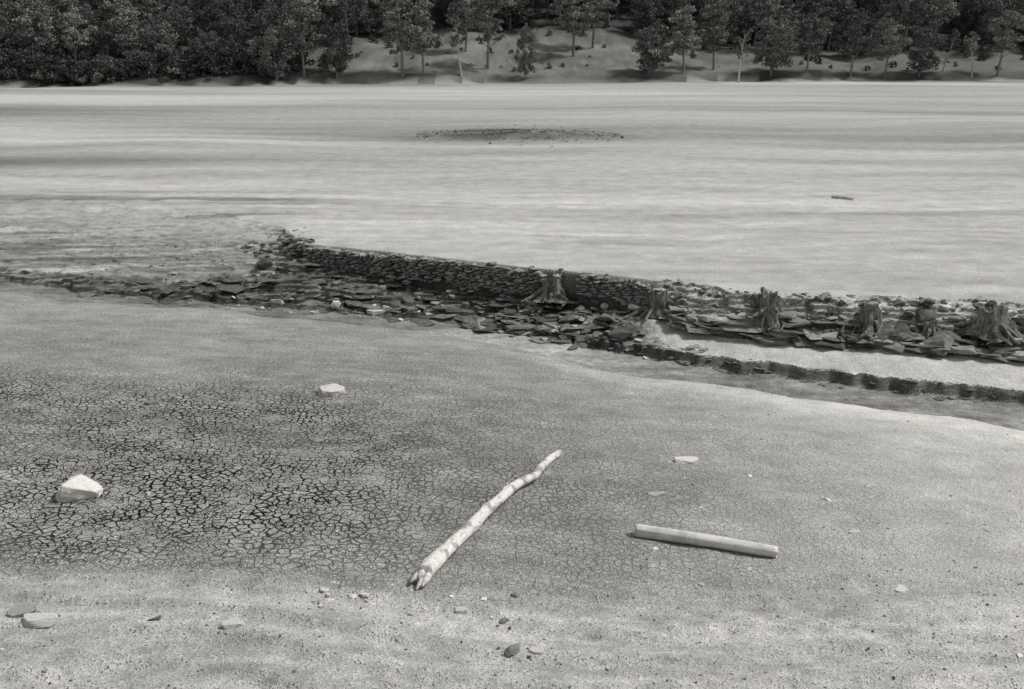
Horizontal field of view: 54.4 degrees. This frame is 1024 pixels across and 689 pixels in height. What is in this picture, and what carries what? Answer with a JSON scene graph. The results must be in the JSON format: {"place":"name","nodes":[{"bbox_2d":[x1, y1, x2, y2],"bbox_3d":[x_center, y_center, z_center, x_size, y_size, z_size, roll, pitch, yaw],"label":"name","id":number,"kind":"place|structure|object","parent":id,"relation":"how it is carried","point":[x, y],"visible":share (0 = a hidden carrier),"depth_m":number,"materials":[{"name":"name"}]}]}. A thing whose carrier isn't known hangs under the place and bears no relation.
{"place":"outdoors","nodes":[
{"label":"outdoors","id":0,"kind":"place"},
{"bbox_2d":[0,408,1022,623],"bbox_3d":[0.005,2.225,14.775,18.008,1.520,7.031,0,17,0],"label":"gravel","id":1,"kind":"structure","parent":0,"point":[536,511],"depth_m":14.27,"materials":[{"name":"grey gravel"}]},
{"bbox_2d":[0,0,1023,688],"bbox_3d":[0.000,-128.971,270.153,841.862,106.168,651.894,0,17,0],"label":"ground","id":2,"kind":"structure","parent":0,"point":[716,180],"depth_m":21.96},
{"bbox_2d":[6,602,36,617],"bbox_3d":[-5.147,2.814,10.454,0.292,0.106,0.228,-9,19,-27],"label":"flat stone","id":3,"kind":"object","parent":2,"relation":"on","point":[20,610],"visible":0.94,"depth_m":10.40,"materials":[{"name":"grey stone"}]},
{"bbox_2d":[22,612,58,627],"bbox_3d":[-4.869,2.842,10.287,0.374,0.090,0.212,2,17,5],"label":"flat stone","id":4,"kind":"object","parent":2,"relation":"on","point":[37,620],"visible":1,"depth_m":10.23,"materials":[{"name":"white stone"}]},
{"bbox_2d":[55,474,102,502],"bbox_3d":[-6.112,2.062,14.082,0.614,0.367,0.465,7,16,-23],"label":"boulder","id":5,"kind":"object","parent":2,"relation":"on","point":[79,487],"visible":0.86,"depth_m":13.91,"materials":[{"name":"stone"}]},
{"bbox_2d":[144,400,158,404],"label":"flat stone","id":6,"kind":"object","parent":2,"relation":"on","point":[152,402],"visible":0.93,"depth_m":18.53,"materials":[{"name":"grey stone"}]},
{"bbox_2d":[147,615,160,620],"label":"flat stone","id":7,"kind":"object","parent":2,"relation":"on","point":[157,618],"visible":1,"depth_m":10.42,"materials":[{"name":"grey stone"}]},
{"bbox_2d":[73,227,310,281],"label":"terrace stones","id":8,"kind":"object","parent":2,"relation":"on","point":[164,279],"visible":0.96,"depth_m":34.36,"materials":[{"name":"grey stone"}]},
{"bbox_2d":[221,617,245,629],"bbox_3d":[-2.904,2.922,10.373,0.223,0.093,0.178,4,17,12],"label":"flat stone","id":9,"kind":"object","parent":2,"relation":"on","point":[232,623],"visible":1,"depth_m":10.34,"materials":[{"name":"white stone"}]},
{"bbox_2d":[256,258,272,268],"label":"dark boulder","id":10,"kind":"object","parent":2,"relation":"on","point":[262,263],"visible":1,"depth_m":33.13,"materials":[{"name":"grey stone"}]},
{"bbox_2d":[245,26,297,80],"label":"broadleaf tree","id":11,"kind":"object","parent":2,"relation":"on","point":[267,41],"visible":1,"depth_m":158.89,"materials":[{"name":"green plant"}]},
{"bbox_2d":[270,299,283,304],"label":"pale stone","id":12,"kind":"object","parent":2,"relation":"on","point":[277,301],"visible":1,"depth_m":30.93,"materials":[{"name":"grey stone"}]},
{"bbox_2d":[240,237,314,256],"bbox_3d":[-8.134,-3.411,34.465,3.117,0.675,1.293,7,18,21],"label":"wall end rubble","id":13,"kind":"object","parent":2,"relation":"on","point":[273,246],"depth_m":34.52,"materials":[{"name":"grey stone"}]},
{"bbox_2d":[276,0,325,76],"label":"pine tree","id":14,"kind":"object","parent":2,"relation":"on","point":[288,24],"visible":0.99,"depth_m":160.56,"materials":[{"name":"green plant"}]},
{"bbox_2d":[77,262,560,336],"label":"bedrock slabs","id":15,"kind":"structure","parent":2,"relation":"on","point":[231,288],"depth_m":31.03,"materials":[{"name":"grey stone"}]},
{"bbox_2d":[307,18,354,78],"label":"broadleaf tree","id":16,"kind":"object","parent":2,"relation":"on","point":[337,64],"visible":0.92,"depth_m":163.92,"materials":[{"name":"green plant"}]},
{"bbox_2d":[318,383,344,395],"bbox_3d":[-3.602,0.939,19.881,0.552,0.178,0.449,-4,24,-23],"label":"pale stone","id":17,"kind":"object","parent":2,"relation":"on","point":[333,389],"visible":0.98,"depth_m":19.80,"materials":[{"name":"white stone"}]},
{"bbox_2d":[331,300,340,307],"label":"pale stone","id":18,"kind":"object","parent":2,"relation":"on","point":[336,304],"visible":1,"depth_m":30.57,"materials":[{"name":"white stone"}]},
{"bbox_2d":[366,309,385,314],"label":"pale stone","id":19,"kind":"object","parent":2,"relation":"on","point":[374,311],"visible":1,"depth_m":30.16,"materials":[{"name":"white stone"}]},
{"bbox_2d":[381,0,423,76],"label":"pine tree","id":20,"kind":"object","parent":2,"relation":"on","point":[394,7],"visible":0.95,"depth_m":164.39,"materials":[{"name":"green plant"}]},
{"bbox_2d":[264,259,563,319],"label":"bedrock slabs","id":21,"kind":"structure","parent":2,"relation":"on","point":[419,297],"depth_m":31.09,"materials":[{"name":"stone"}]},
{"bbox_2d":[287,242,547,298],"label":"dry stone wall","id":22,"kind":"structure","parent":2,"relation":"on","point":[362,259],"depth_m":31.39,"materials":[{"name":"grey stone"}]},
{"bbox_2d":[398,0,440,73],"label":"pine tree","id":23,"kind":"object","parent":2,"relation":"on","point":[424,16],"visible":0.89,"depth_m":165.72,"materials":[{"name":"grey plant"}]},
{"bbox_2d":[306,584,544,636],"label":"scattered stones","id":24,"kind":"object","parent":2,"relation":"on","point":[320,602],"visible":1,"depth_m":11.25,"materials":[{"name":"white stone"}]},
{"bbox_2d":[445,18,467,75],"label":"birch tree","id":25,"kind":"object","parent":2,"relation":"on","point":[456,35],"visible":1,"depth_m":166.86,"materials":[{"name":"grey plant"}]},
{"bbox_2d":[455,606,467,614],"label":"flat stone","id":26,"kind":"object","parent":2,"relation":"on","point":[462,610],"visible":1,"depth_m":11.12,"materials":[{"name":"white stone"}]},
{"bbox_2d":[227,296,705,370],"bbox_3d":[-1.865,-0.606,28.890,15.269,0.447,2.275,7,18,22],"label":"pale rubble","id":27,"kind":"object","parent":2,"relation":"on","point":[400,319],"visible":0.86,"depth_m":30.00,"materials":[{"name":"stone"}]},
{"bbox_2d":[445,0,489,51],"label":"pine tree","id":28,"kind":"object","parent":2,"relation":"on","point":[464,9],"visible":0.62,"depth_m":180.44,"materials":[{"name":"grey plant"}]},
{"bbox_2d":[410,449,562,589],"bbox_3d":[-0.200,2.272,14.137,0.298,0.686,5.554,6,18,20],"label":"driftwood log","id":29,"kind":"object","parent":2,"relation":"on","point":[431,564],"visible":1,"depth_m":13.12,"materials":[{"name":"white wood"}]},
{"bbox_2d":[464,0,515,68],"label":"pine tree","id":30,"kind":"object","parent":2,"relation":"on","point":[487,24],"visible":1,"depth_m":171.60,"materials":[{"name":"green plant"}]},
{"bbox_2d":[498,618,508,623],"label":"flat stone","id":31,"kind":"object","parent":2,"relation":"on","point":[503,620],"visible":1,"depth_m":10.96,"materials":[{"name":"grey stone"}]},
{"bbox_2d":[0,0,1023,62],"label":"forest","id":32,"kind":"object","parent":2,"relation":"on","point":[72,27],"visible":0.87,"depth_m":189.60,"materials":[{"name":"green plant"}]},
{"bbox_2d":[0,21,1023,85],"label":"shoreline shrubs","id":33,"kind":"object","parent":2,"relation":"on","point":[230,58],"visible":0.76,"depth_m":155.73,"materials":[{"name":"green plant"}]},
{"bbox_2d":[504,643,519,656],"bbox_3d":[0.009,3.150,10.255,0.199,0.095,0.125,-7,18,-22],"label":"flat stone","id":34,"kind":"object","parent":2,"relation":"on","point":[512,650],"visible":1,"depth_m":10.22,"materials":[{"name":"grey stone"}]},
{"bbox_2d":[511,589,521,597],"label":"flat stone","id":35,"kind":"object","parent":2,"relation":"on","point":[516,593],"visible":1,"depth_m":11.65,"materials":[{"name":"grey stone"}]},
{"bbox_2d":[15,378,1020,686],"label":"scattered stones","id":36,"kind":"object","parent":2,"relation":"on","point":[457,514],"visible":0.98,"depth_m":14.15,"materials":[{"name":"grey stone"}]},
{"bbox_2d":[414,125,623,146],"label":"island rubble","id":37,"kind":"object","parent":2,"relation":"on","point":[454,131],"visible":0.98,"depth_m":72.28,"materials":[{"name":"grey stone"}]},
{"bbox_2d":[460,311,591,349],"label":"channel outcrop slabs","id":38,"kind":"structure","parent":2,"relation":"on","point":[492,325],"depth_m":28.34,"materials":[{"name":"grey stone"}]},
{"bbox_2d":[475,318,558,340],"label":"channel outcrop slabs","id":39,"kind":"structure","parent":38,"relation":"on","point":[479,326],"depth_m":28.50,"materials":[{"name":"grey stone"}]},
{"bbox_2d":[514,23,537,79],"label":"young conifer tree","id":40,"kind":"object","parent":2,"relation":"on","point":[521,45],"visible":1,"depth_m":170.74,"materials":[{"name":"grey plant"}]},
{"bbox_2d":[530,646,543,654],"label":"flat stone","id":41,"kind":"object","parent":2,"relation":"on","point":[536,650],"visible":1,"depth_m":10.28,"materials":[{"name":"white stone"}]},
{"bbox_2d":[521,276,579,306],"bbox_3d":[1.316,-1.752,29.891,1.688,0.829,1.929,4,17,14],"label":"tree stump","id":42,"kind":"object","parent":2,"relation":"on","point":[550,290],"visible":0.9,"depth_m":29.41,"materials":[{"name":"grey wood"}]},
{"bbox_2d":[495,266,647,347],"bbox_3d":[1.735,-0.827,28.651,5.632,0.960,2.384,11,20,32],"label":"collapsed wall rubble","id":43,"kind":"object","parent":2,"relation":"on","point":[595,321],"visible":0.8,"depth_m":28.11,"materials":[{"name":"grey stone"}]},
{"bbox_2d":[550,0,595,56],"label":"pine tree","id":44,"kind":"object","parent":2,"relation":"on","point":[571,10],"visible":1,"depth_m":180.52,"materials":[{"name":"grey plant"}]},
{"bbox_2d":[573,0,618,47],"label":"pine tree","id":45,"kind":"object","parent":2,"relation":"on","point":[601,3],"visible":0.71,"depth_m":187.59,"materials":[{"name":"grey plant"}]},
{"bbox_2d":[575,271,662,308],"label":"dry stone wall","id":46,"kind":"structure","parent":2,"relation":"on","point":[620,284],"depth_m":28.79,"materials":[{"name":"grey stone"}]},
{"bbox_2d":[555,324,708,364],"bbox_3d":[3.002,-0.055,26.893,4.798,0.432,0.876,12,21,35],"label":"undercut shale","id":47,"kind":"object","parent":2,"relation":"on","point":[690,349],"visible":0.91,"depth_m":26.09,"materials":[{"name":"grey stone"}]},
{"bbox_2d":[626,290,674,321],"bbox_3d":[4.058,-1.157,27.891,1.713,0.847,1.334,-4,17,-12],"label":"tree stump","id":48,"kind":"object","parent":2,"relation":"on","point":[660,302],"visible":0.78,"depth_m":27.70,"materials":[{"name":"grey wood"}]},
{"bbox_2d":[630,26,671,72],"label":"broadleaf tree","id":49,"kind":"object","parent":2,"relation":"on","point":[652,63],"visible":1,"depth_m":171.62,"materials":[{"name":"grey plant"}]},
{"bbox_2d":[648,491,664,495],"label":"pale stone","id":50,"kind":"object","parent":2,"relation":"on","point":[655,493],"visible":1,"depth_m":15.28,"materials":[{"name":"grey stone"}]},
{"bbox_2d":[658,5,701,73],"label":"pine tree","id":51,"kind":"object","parent":2,"relation":"on","point":[684,46],"visible":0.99,"depth_m":171.54,"materials":[{"name":"grey plant"}]},
{"bbox_2d":[674,456,698,463],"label":"pale stone","id":52,"kind":"object","parent":2,"relation":"on","point":[686,459],"visible":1,"depth_m":16.83,"materials":[{"name":"white stone"}]},
{"bbox_2d":[633,524,778,557],"bbox_3d":[2.608,2.651,13.461,1.931,0.183,0.176,7,18,14],"label":"timber post","id":53,"kind":"object","parent":2,"relation":"on","point":[687,537],"visible":1,"depth_m":13.40,"materials":[{"name":"grey wood"}]},
{"bbox_2d":[692,0,729,69],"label":"pine tree","id":54,"kind":"object","parent":2,"relation":"on","point":[719,32],"visible":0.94,"depth_m":176.22,"materials":[{"name":"grey plant"}]},
{"bbox_2d":[733,28,753,82],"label":"birch tree","id":55,"kind":"object","parent":2,"relation":"on","point":[742,42],"visible":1,"depth_m":164.22,"materials":[{"name":"grey plant"}]},
{"bbox_2d":[752,286,786,334],"bbox_3d":[6.760,-0.966,26.176,1.472,1.145,1.538,6,18,19],"label":"tree stump","id":56,"kind":"object","parent":2,"relation":"on","point":[770,309],"visible":0.92,"depth_m":25.98,"materials":[{"name":"grey wood"}]},
{"bbox_2d":[750,14,801,74],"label":"broadleaf tree","id":57,"kind":"object","parent":2,"relation":"on","point":[776,57],"visible":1,"depth_m":172.81,"materials":[{"name":"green plant"}]},
{"bbox_2d":[608,342,1017,403],"bbox_3d":[8.781,0.852,23.881,15.524,0.411,1.214,8,19,24],"label":"undercut shale","id":58,"kind":"object","parent":2,"relation":"on","point":[942,398],"visible":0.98,"depth_m":24.00,"materials":[{"name":"grey stone"}]},
{"bbox_2d":[606,455,1022,668],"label":"scattered stones","id":59,"kind":"object","parent":2,"relation":"on","point":[790,568],"visible":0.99,"depth_m":12.82,"materials":[{"name":"white stone"}]},
{"bbox_2d":[794,12,835,72],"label":"pine tree","id":60,"kind":"object","parent":2,"relation":"on","point":[806,25],"visible":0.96,"depth_m":173.46,"materials":[{"name":"grey plant"}]},
{"bbox_2d":[663,278,1015,344],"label":"ledge slabs","id":61,"kind":"structure","parent":2,"relation":"on","point":[845,301],"depth_m":26.34,"materials":[{"name":"grey stone"}]},
{"bbox_2d":[659,306,1023,360],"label":"ledge slabs","id":62,"kind":"structure","parent":2,"relation":"on","point":[770,338],"depth_m":25.84,"materials":[{"name":"grey stone"}]},
{"bbox_2d":[831,195,854,199],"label":"timber log","id":63,"kind":"object","parent":2,"relation":"on","point":[842,197],"visible":1,"depth_m":43.23,"materials":[{"name":"grey wood"}]},
{"bbox_2d":[666,303,1023,362],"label":"ledge shale","id":64,"kind":"object","parent":2,"relation":"on","point":[1003,349],"visible":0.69,"depth_m":25.35,"materials":[{"name":"grey stone"}]},
{"bbox_2d":[829,13,875,75],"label":"pine tree","id":65,"kind":"object","parent":2,"relation":"on","point":[853,35],"visible":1,"depth_m":175.38,"materials":[{"name":"grey plant"}]},
{"bbox_2d":[686,288,1023,345],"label":"ledge boulders","id":66,"kind":"object","parent":2,"relation":"on","point":[899,302],"visible":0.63,"depth_m":25.81,"materials":[{"name":"grey stone"}]},
{"bbox_2d":[849,529,860,533],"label":"pale stone","id":67,"kind":"object","parent":2,"relation":"on","point":[854,531],"visible":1,"depth_m":14.17,"materials":[{"name":"white stone"}]},
{"bbox_2d":[840,300,888,339],"bbox_3d":[9.031,-0.700,25.675,1.620,0.852,1.660,6,18,20],"label":"tree stump","id":68,"kind":"object","parent":2,"relation":"on","point":[868,318],"visible":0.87,"depth_m":25.44,"materials":[{"name":"grey wood"}]},
{"bbox_2d":[867,17,913,77],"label":"pine tree","id":69,"kind":"object","parent":2,"relation":"on","point":[884,23],"visible":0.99,"depth_m":176.82,"materials":[{"name":"grey plant"}]},
{"bbox_2d":[893,584,907,592],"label":"pale stone","id":70,"kind":"object","parent":2,"relation":"on","point":[900,588],"visible":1,"depth_m":12.40,"materials":[{"name":"white stone"}]},
{"bbox_2d":[902,21,947,76],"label":"broadleaf tree","id":71,"kind":"object","parent":2,"relation":"on","point":[921,41],"visible":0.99,"depth_m":176.99,"materials":[{"name":"grey plant"}]},
{"bbox_2d":[915,320,940,338],"bbox_3d":[10.646,-0.399,25.453,0.985,0.516,0.970,1,17,2],"label":"tree stump","id":72,"kind":"object","parent":2,"relation":"on","point":[929,328],"visible":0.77,"depth_m":25.29,"materials":[{"name":"grey wood"}]},
{"bbox_2d":[873,299,1023,355],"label":"ledge boulders","id":73,"kind":"object","parent":2,"relation":"on","point":[943,339],"visible":0.76,"depth_m":25.18,"materials":[{"name":"grey stone"}]},
{"bbox_2d":[942,28,961,71],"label":"birch tree","id":74,"kind":"object","parent":2,"relation":"on","point":[955,37],"visible":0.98,"depth_m":179.33,"materials":[{"name":"grey plant"}]},
{"bbox_2d":[963,31,980,76],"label":"birch tree","id":75,"kind":"object","parent":2,"relation":"on","point":[970,48],"visible":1,"depth_m":177.71,"materials":[{"name":"grey plant"}]},
{"bbox_2d":[953,303,1023,345],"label":"tree stump","id":76,"kind":"object","parent":2,"relation":"on","point":[993,323],"visible":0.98,"depth_m":24.69,"materials":[{"name":"grey wood"}]},
{"bbox_2d":[986,9,1023,76],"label":"pine tree","id":77,"kind":"object","parent":2,"relation":"on","point":[1006,20],"visible":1,"depth_m":177.83,"materials":[{"name":"grey plant"}]},
{"bbox_2d":[0,519,1023,688],"bbox_3d":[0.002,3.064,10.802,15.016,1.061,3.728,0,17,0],"label":"gravel","id":78,"kind":"structure","parent":0,"point":[395,628],"depth_m":11.08,"materials":[{"name":"grey gravel"}]}
]}

